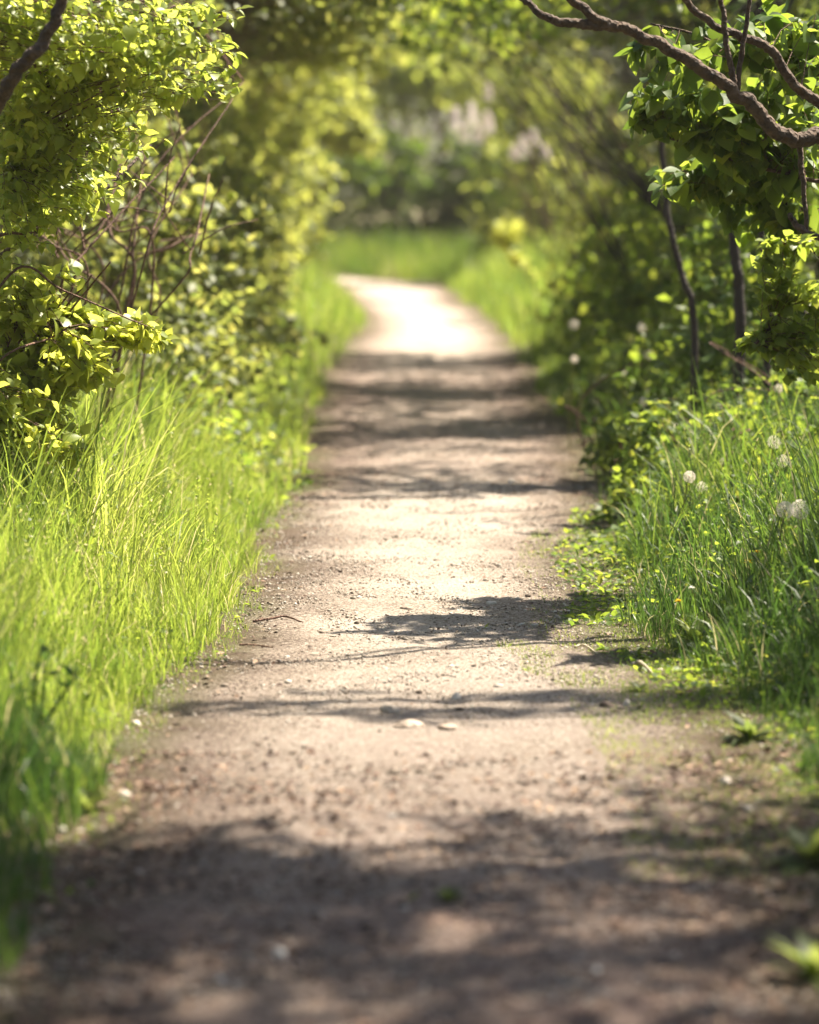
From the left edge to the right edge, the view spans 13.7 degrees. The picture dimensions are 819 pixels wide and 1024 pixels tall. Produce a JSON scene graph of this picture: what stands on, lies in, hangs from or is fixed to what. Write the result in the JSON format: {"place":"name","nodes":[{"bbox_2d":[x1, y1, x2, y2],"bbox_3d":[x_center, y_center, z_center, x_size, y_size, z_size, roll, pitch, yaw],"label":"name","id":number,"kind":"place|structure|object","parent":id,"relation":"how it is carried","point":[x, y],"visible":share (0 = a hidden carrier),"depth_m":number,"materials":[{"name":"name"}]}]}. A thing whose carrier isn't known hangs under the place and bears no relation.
{"place":"outdoors","nodes":[
{"label":"outdoors","id":0,"kind":"place"},
{"bbox_2d":[0,203,816,894],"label":"ground","id":1,"kind":"structure","parent":0,"point":[416,213],"depth_m":24.75,"materials":[{"name":"soil"}]},
{"bbox_2d":[10,637,77,735],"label":"weed","id":2,"kind":"object","parent":1,"relation":"on","point":[67,669],"visible":0.53,"depth_m":7.55,"materials":[{"name":"green plant"}]},
{"bbox_2d":[0,591,133,975],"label":"grass","id":3,"kind":"structure","parent":1,"relation":"on","point":[32,783],"depth_m":6.82,"materials":[{"name":"green plant"}]},
{"bbox_2d":[0,231,179,481],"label":"shrub","id":4,"kind":"object","parent":1,"relation":"on","point":[49,329],"visible":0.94,"depth_m":10.16,"materials":[{"name":"green plant"}]},
{"bbox_2d":[0,0,252,258],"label":"shrub","id":5,"kind":"object","parent":1,"relation":"on","point":[61,55],"visible":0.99,"depth_m":9.67,"materials":[{"name":"green plant"}]},
{"bbox_2d":[0,0,257,441],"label":"shrub","id":6,"kind":"object","parent":1,"relation":"on","point":[131,294],"visible":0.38,"depth_m":12.31,"materials":[{"name":"brown plant"}]},
{"bbox_2d":[0,0,283,442],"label":"shrub","id":7,"kind":"object","parent":1,"relation":"on","point":[214,336],"visible":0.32,"depth_m":15.32,"materials":[{"name":"green plant"}]},
{"bbox_2d":[0,296,327,850],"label":"grass","id":8,"kind":"structure","parent":1,"relation":"on","point":[89,491],"depth_m":9.92,"materials":[{"name":"green plant"}]},
{"bbox_2d":[1,0,446,400],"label":"shrub","id":9,"kind":"object","parent":1,"relation":"on","point":[328,12],"visible":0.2,"depth_m":17.91,"materials":[{"name":"green plant"}]},
{"bbox_2d":[9,0,452,366],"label":"shrub","id":10,"kind":"object","parent":1,"relation":"on","point":[236,173],"visible":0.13,"depth_m":20.75,"materials":[{"name":"green plant"}]},
{"bbox_2d":[125,49,353,298],"bbox_3d":[-1.529,-2.895,27.485,2.282,2.935,2.573,0,6,0],"label":"shrub","id":11,"kind":"object","parent":1,"relation":"on","point":[262,112],"visible":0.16,"depth_m":27.26,"materials":[{"name":"green plant"}]},
{"bbox_2d":[86,5,415,309],"bbox_3d":[-1.305,-2.704,24.136,2.865,3.216,2.824,0,6,0],"label":"shrub","id":12,"kind":"object","parent":1,"relation":"on","point":[335,60],"visible":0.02,"depth_m":23.85,"materials":[{"name":"green plant"}]},
{"bbox_2d":[180,57,387,281],"bbox_3d":[-1.414,-3.308,31.488,2.424,2.988,2.646,0,6,0],"label":"shrub","id":13,"kind":"object","parent":1,"relation":"on","point":[299,128],"visible":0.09,"depth_m":31.29,"materials":[{"name":"green plant"}]},
{"bbox_2d":[184,69,387,268],"bbox_3d":[-1.433,-3.734,35.971,2.425,2.942,2.498,0,6,0],"label":"shrub","id":14,"kind":"object","parent":1,"relation":"on","point":[359,138],"visible":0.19,"depth_m":35.64,"materials":[{"name":"green plant"}]},
{"bbox_2d":[400,605,413,609],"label":"stone","id":15,"kind":"object","parent":1,"relation":"on","point":[406,607],"visible":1,"depth_m":10.26,"materials":[{"name":"beige stone"}]},
{"bbox_2d":[0,0,818,303],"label":"woodland","id":16,"kind":"object","parent":1,"relation":"on","point":[381,116],"depth_m":53.58,"materials":[{"name":"green plant"}]},
{"bbox_2d":[0,303,818,905],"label":"ground cover","id":17,"kind":"object","parent":1,"relation":"on","point":[600,537],"visible":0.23,"depth_m":12.07,"materials":[{"name":"green plant"}]},
{"bbox_2d":[300,112,538,242],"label":"shrub","id":18,"kind":"object","parent":1,"relation":"on","point":[363,176],"visible":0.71,"depth_m":47.13,"materials":[{"name":"green plant"}]},
{"bbox_2d":[302,218,583,281],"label":"grass","id":19,"kind":"structure","parent":1,"relation":"on","point":[411,260],"depth_m":43.84,"materials":[{"name":"green plant"}]},
{"bbox_2d":[327,20,611,236],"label":"shrub","id":20,"kind":"object","parent":1,"relation":"on","point":[408,83],"visible":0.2,"depth_m":48.45,"materials":[{"name":"green plant"}]},
{"bbox_2d":[157,222,790,394],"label":"grass","id":21,"kind":"structure","parent":1,"relation":"on","point":[503,286],"depth_m":29.12,"materials":[{"name":"green plant"}]},
{"bbox_2d":[486,601,496,604],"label":"stone","id":22,"kind":"object","parent":1,"relation":"on","point":[490,602],"visible":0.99,"depth_m":10.40,"materials":[{"name":"grey stone"}]},
{"bbox_2d":[485,218,538,297],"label":"shrub","id":23,"kind":"object","parent":1,"relation":"on","point":[503,235],"visible":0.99,"depth_m":29.88,"materials":[{"name":"yellow plant"}]},
{"bbox_2d":[433,41,612,259],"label":"shrub","id":24,"kind":"object","parent":1,"relation":"on","point":[534,194],"visible":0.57,"depth_m":40.74,"materials":[{"name":"green plant"}]},
{"bbox_2d":[449,52,636,259],"bbox_3d":[1.428,-3.589,35.886,1.236,2.638,2.727,5,8,42],"label":"shrub","id":25,"kind":"object","parent":1,"relation":"on","point":[488,121],"visible":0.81,"depth_m":35.88,"materials":[{"name":"pink plant"}]},
{"bbox_2d":[389,1,759,345],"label":"shrub","id":26,"kind":"object","parent":1,"relation":"on","point":[612,206],"visible":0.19,"depth_m":24.33,"materials":[{"name":"green plant"}]},
{"bbox_2d":[382,0,818,401],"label":"shrub","id":27,"kind":"object","parent":1,"relation":"on","point":[638,293],"visible":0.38,"depth_m":18.22,"materials":[{"name":"green plant"}]},
{"bbox_2d":[383,0,818,369],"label":"shrub","id":28,"kind":"object","parent":1,"relation":"on","point":[588,282],"visible":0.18,"depth_m":21.17,"materials":[{"name":"green plant"}]},
{"bbox_2d":[533,68,674,264],"bbox_3d":[2.239,-3.224,31.758,1.921,2.688,1.646,-2,6,-19],"label":"shrub","id":29,"kind":"object","parent":1,"relation":"on","point":[651,165],"visible":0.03,"depth_m":31.93,"materials":[{"name":"plant"}]},
{"bbox_2d":[598,701,614,707],"bbox_3d":[0.480,0.475,8.322,0.043,0.029,0.029,1,6,11],"label":"stone","id":30,"kind":"object","parent":1,"relation":"on","point":[606,704],"visible":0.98,"depth_m":8.31,"materials":[{"name":"grey stone"}]},
{"bbox_2d":[620,371,626,415],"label":"dandelion","id":31,"kind":"object","parent":1,"relation":"on","point":[622,393],"visible":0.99,"depth_m":15.23,"materials":[{"name":"green plant"}]},
{"bbox_2d":[564,361,697,478],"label":"shrub","id":32,"kind":"object","parent":1,"relation":"on","point":[608,440],"visible":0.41,"depth_m":14.48,"materials":[{"name":"green plant"}]},
{"bbox_2d":[637,323,644,393],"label":"dandelion","id":33,"kind":"object","parent":1,"relation":"on","point":[639,327],"visible":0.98,"depth_m":16.50,"materials":[{"name":"white plant"}]},
{"bbox_2d":[640,397,647,436],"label":"dandelion","id":34,"kind":"object","parent":1,"relation":"on","point":[643,402],"visible":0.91,"depth_m":14.02,"materials":[{"name":"white plant"}]},
{"bbox_2d":[644,350,651,396],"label":"dandelion","id":35,"kind":"object","parent":1,"relation":"on","point":[648,357],"visible":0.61,"depth_m":15.51,"materials":[{"name":"white plant"}]},
{"bbox_2d":[496,528,818,881],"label":"grass","id":36,"kind":"structure","parent":1,"relation":"on","point":[646,690],"depth_m":8.20,"materials":[{"name":"green plant"}]},
{"bbox_2d":[588,34,746,271],"bbox_3d":[2.012,-2.946,27.923,2.032,2.918,2.267,0,6,0],"label":"shrub","id":37,"kind":"object","parent":1,"relation":"on","point":[635,134],"visible":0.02,"depth_m":28.29,"materials":[{"name":"plant"}]},
{"bbox_2d":[601,393,737,514],"bbox_3d":[0.978,-0.187,12.827,0.533,0.498,0.842,0,6,0],"label":"shrub","id":38,"kind":"object","parent":1,"relation":"on","point":[639,420],"visible":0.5,"depth_m":12.80,"materials":[{"name":"green plant"}]},
{"bbox_2d":[520,0,818,251],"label":"tree","id":39,"kind":"object","parent":1,"relation":"on","point":[748,150],"visible":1,"depth_m":10.35,"materials":[{"name":"green plant"}]},
{"bbox_2d":[534,311,818,845],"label":"grass","id":40,"kind":"structure","parent":1,"relation":"on","point":[741,604],"depth_m":10.09,"materials":[{"name":"green plant"}]},
{"bbox_2d":[656,58,697,440],"bbox_3d":[1.068,-0.979,13.670,0.185,1.860,0.042,0,6,0],"label":"sapling","id":41,"kind":"object","parent":1,"relation":"on","point":[688,291],"visible":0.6,"depth_m":13.67,"materials":[{"name":"brown plant"}]},
{"bbox_2d":[680,471,695,525],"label":"dandelion","id":42,"kind":"object","parent":1,"relation":"on","point":[689,475],"visible":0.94,"depth_m":11.24,"materials":[{"name":"white plant"}]},
{"bbox_2d":[675,618,721,644],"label":"weed","id":43,"kind":"object","parent":1,"relation":"on","point":[686,626],"visible":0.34,"depth_m":9.42,"materials":[{"name":"green plant"}]},
{"bbox_2d":[696,482,706,512],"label":"dandelion","id":44,"kind":"object","parent":1,"relation":"on","point":[702,490],"visible":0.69,"depth_m":11.45,"materials":[{"name":"white plant"}]},
{"bbox_2d":[611,0,818,440],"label":"shrub","id":45,"kind":"object","parent":1,"relation":"on","point":[709,355],"visible":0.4,"depth_m":14.63,"materials":[{"name":"green plant"}]},
{"bbox_2d":[727,0,761,427],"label":"sapling","id":46,"kind":"object","parent":1,"relation":"on","point":[738,299],"visible":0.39,"depth_m":13.47,"materials":[{"name":"brown plant"}]},
{"bbox_2d":[701,342,818,454],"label":"shrub","id":47,"kind":"object","parent":1,"relation":"on","point":[751,395],"visible":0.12,"depth_m":12.79,"materials":[{"name":"green plant"}]},
{"bbox_2d":[706,424,818,528],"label":"weed","id":48,"kind":"object","parent":1,"relation":"on","point":[787,440],"visible":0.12,"depth_m":11.84,"materials":[{"name":"green plant"}]},
{"bbox_2d":[734,654,791,693],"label":"weed","id":49,"kind":"object","parent":1,"relation":"on","point":[772,680],"visible":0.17,"depth_m":8.55,"materials":[{"name":"green plant"}]},
{"bbox_2d":[766,436,779,483],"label":"dandelion","id":50,"kind":"object","parent":1,"relation":"on","point":[772,441],"visible":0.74,"depth_m":11.63,"materials":[{"name":"white plant"}]},
{"bbox_2d":[732,230,818,388],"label":"shrub","id":51,"kind":"object","parent":1,"relation":"on","point":[785,344],"visible":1,"depth_m":9.38,"materials":[{"name":"green plant"}]},
{"bbox_2d":[775,384,781,416],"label":"dandelion","id":52,"kind":"object","parent":1,"relation":"on","point":[776,386],"visible":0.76,"depth_m":12.62,"materials":[{"name":"white plant"}]},
{"bbox_2d":[777,455,787,476],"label":"dandelion","id":53,"kind":"object","parent":1,"relation":"on","point":[783,461],"visible":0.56,"depth_m":11.53,"materials":[{"name":"white plant"}]},
{"bbox_2d":[774,501,793,579],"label":"dandelion","id":54,"kind":"object","parent":1,"relation":"on","point":[787,511],"visible":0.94,"depth_m":9.49,"materials":[{"name":"white plant"}]},
{"bbox_2d":[756,824,818,874],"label":"weed","id":55,"kind":"object","parent":1,"relation":"on","point":[806,846],"visible":0.98,"depth_m":6.41,"materials":[{"name":"green plant"}]},
{"bbox_2d":[758,0,818,420],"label":"sapling","id":56,"kind":"object","parent":1,"relation":"on","point":[767,366],"visible":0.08,"depth_m":13.19,"materials":[{"name":"brown plant"}]},
{"bbox_2d":[765,930,818,986],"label":"weed","id":57,"kind":"object","parent":1,"relation":"on","point":[807,959],"visible":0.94,"depth_m":5.52,"materials":[{"name":"green plant"}]},
{"bbox_2d":[790,500,809,577],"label":"dandelion","id":58,"kind":"object","parent":1,"relation":"on","point":[801,516],"visible":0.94,"depth_m":9.54,"materials":[{"name":"white plant"}]},
{"bbox_2d":[0,275,818,1023],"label":"path","id":59,"kind":"structure","parent":0,"point":[416,323],"depth_m":7.56,"materials":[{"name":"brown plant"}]},
{"bbox_2d":[72,784,114,813],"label":"weed","id":60,"kind":"object","parent":59,"relation":"on","point":[95,798],"visible":0.64,"depth_m":6.97,"materials":[{"name":"green plant"}]},
{"bbox_2d":[117,790,131,795],"bbox_3d":[-0.600,0.595,7.167,0.035,0.021,0.024,2,6,17],"label":"stone","id":61,"kind":"object","parent":59,"relation":"on","point":[126,793],"visible":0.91,"depth_m":7.16,"materials":[{"name":"beige stone"}]},
{"bbox_2d":[130,720,140,725],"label":"stone","id":62,"kind":"object","parent":59,"relation":"on","point":[136,722],"visible":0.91,"depth_m":8.06,"materials":[{"name":"beige stone"}]},
{"bbox_2d":[239,643,272,647],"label":"twig","id":63,"kind":"object","parent":59,"relation":"on","point":[253,645],"visible":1,"depth_m":9.49,"materials":[{"name":"brown wood"}]},
{"bbox_2d":[253,615,302,621],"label":"twig","id":64,"kind":"object","parent":59,"relation":"on","point":[269,618],"visible":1,"depth_m":10.00,"materials":[{"name":"brown wood"}]},
{"bbox_2d":[272,947,285,958],"bbox_3d":[-0.217,0.741,5.689,0.026,0.031,0.024,2,6,22],"label":"stone","id":65,"kind":"object","parent":59,"relation":"on","point":[278,951],"visible":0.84,"depth_m":5.68,"materials":[{"name":"grey stone"}]},
{"bbox_2d":[380,702,399,713],"bbox_3d":[-0.046,0.484,8.249,0.048,0.047,0.039,3,6,26],"label":"stone","id":66,"kind":"object","parent":59,"relation":"on","point":[387,708],"visible":0.77,"depth_m":8.23,"materials":[{"name":"grey stone"}]},
{"bbox_2d":[393,719,424,727],"bbox_3d":[-0.002,0.505,8.049,0.077,0.033,0.059,0,6,1],"label":"stone","id":67,"kind":"object","parent":59,"relation":"on","point":[410,723],"visible":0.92,"depth_m":8.03,"materials":[{"name":"beige stone"}]},
{"bbox_2d":[429,882,464,903],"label":"weed","id":68,"kind":"object","parent":59,"relation":"on","point":[448,895],"visible":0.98,"depth_m":6.11,"materials":[{"name":"green plant"}]},
{"bbox_2d":[437,724,456,730],"bbox_3d":[0.089,0.509,8.033,0.042,0.020,0.044,-3,6,-29],"label":"stone","id":69,"kind":"object","parent":59,"relation":"on","point":[450,727],"visible":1,"depth_m":8.02,"materials":[{"name":"beige stone"}]},
{"bbox_2d":[451,692,461,699],"bbox_3d":[0.118,0.463,8.501,0.024,0.029,0.025,5,8,42],"label":"stone","id":70,"kind":"object","parent":59,"relation":"on","point":[456,695],"visible":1,"depth_m":8.49,"materials":[{"name":"grey stone"}]},
{"bbox_2d":[507,479,514,483],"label":"stone","id":71,"kind":"object","parent":59,"relation":"on","point":[511,481],"visible":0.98,"depth_m":14.39,"materials":[{"name":"grey stone"}]},
{"bbox_2d":[568,320,578,433],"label":"dandelion","id":72,"kind":"object","parent":59,"relation":"on","point":[573,324],"visible":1,"depth_m":17.01,"materials":[{"name":"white plant"}]},
{"bbox_2d":[569,356,577,451],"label":"dandelion","id":73,"kind":"object","parent":59,"relation":"on","point":[574,359],"visible":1,"depth_m":16.04,"materials":[{"name":"green plant"}]},
{"bbox_2d":[574,644,596,652],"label":"dry stalk","id":74,"kind":"object","parent":59,"relation":"on","point":[585,645],"visible":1,"depth_m":9.33,"materials":[{"name":"beige plant"}]},
{"bbox_2d":[623,700,630,705],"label":"stone","id":75,"kind":"object","parent":59,"relation":"on","point":[626,703],"visible":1,"depth_m":8.33,"materials":[{"name":"grey stone"}]},
{"bbox_2d":[625,680,654,693],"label":"weed","id":76,"kind":"object","parent":59,"relation":"on","point":[636,685],"visible":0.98,"depth_m":8.60,"materials":[{"name":"green plant"}]},
{"bbox_2d":[630,660,652,672],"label":"dry stalk","id":77,"kind":"object","parent":59,"relation":"on","point":[642,663],"visible":0.96,"depth_m":8.92,"materials":[{"name":"beige plant"}]},
{"bbox_2d":[719,777,730,783],"bbox_3d":[0.676,0.578,7.297,0.023,0.024,0.025,-4,7,-34],"label":"stone","id":78,"kind":"object","parent":59,"relation":"on","point":[727,779],"visible":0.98,"depth_m":7.29,"materials":[{"name":"grey stone"}]},
{"bbox_2d":[744,805,751,810],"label":"stone","id":79,"kind":"object","parent":59,"relation":"on","point":[746,807],"visible":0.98,"depth_m":7.01,"materials":[{"name":"grey stone"}]},
{"bbox_2d":[719,710,792,745],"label":"weed","id":80,"kind":"object","parent":59,"relation":"on","point":[747,729],"visible":0.99,"depth_m":7.81,"materials":[{"name":"green plant"}]},
{"bbox_2d":[402,891,418,900],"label":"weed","id":81,"kind":"object","parent":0,"point":[413,895],"visible":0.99,"depth_m":6.13,"materials":[{"name":"green plant"}]},
{"bbox_2d":[273,10,654,204],"label":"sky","id":82,"kind":"structure","parent":0,"point":[395,126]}
]}

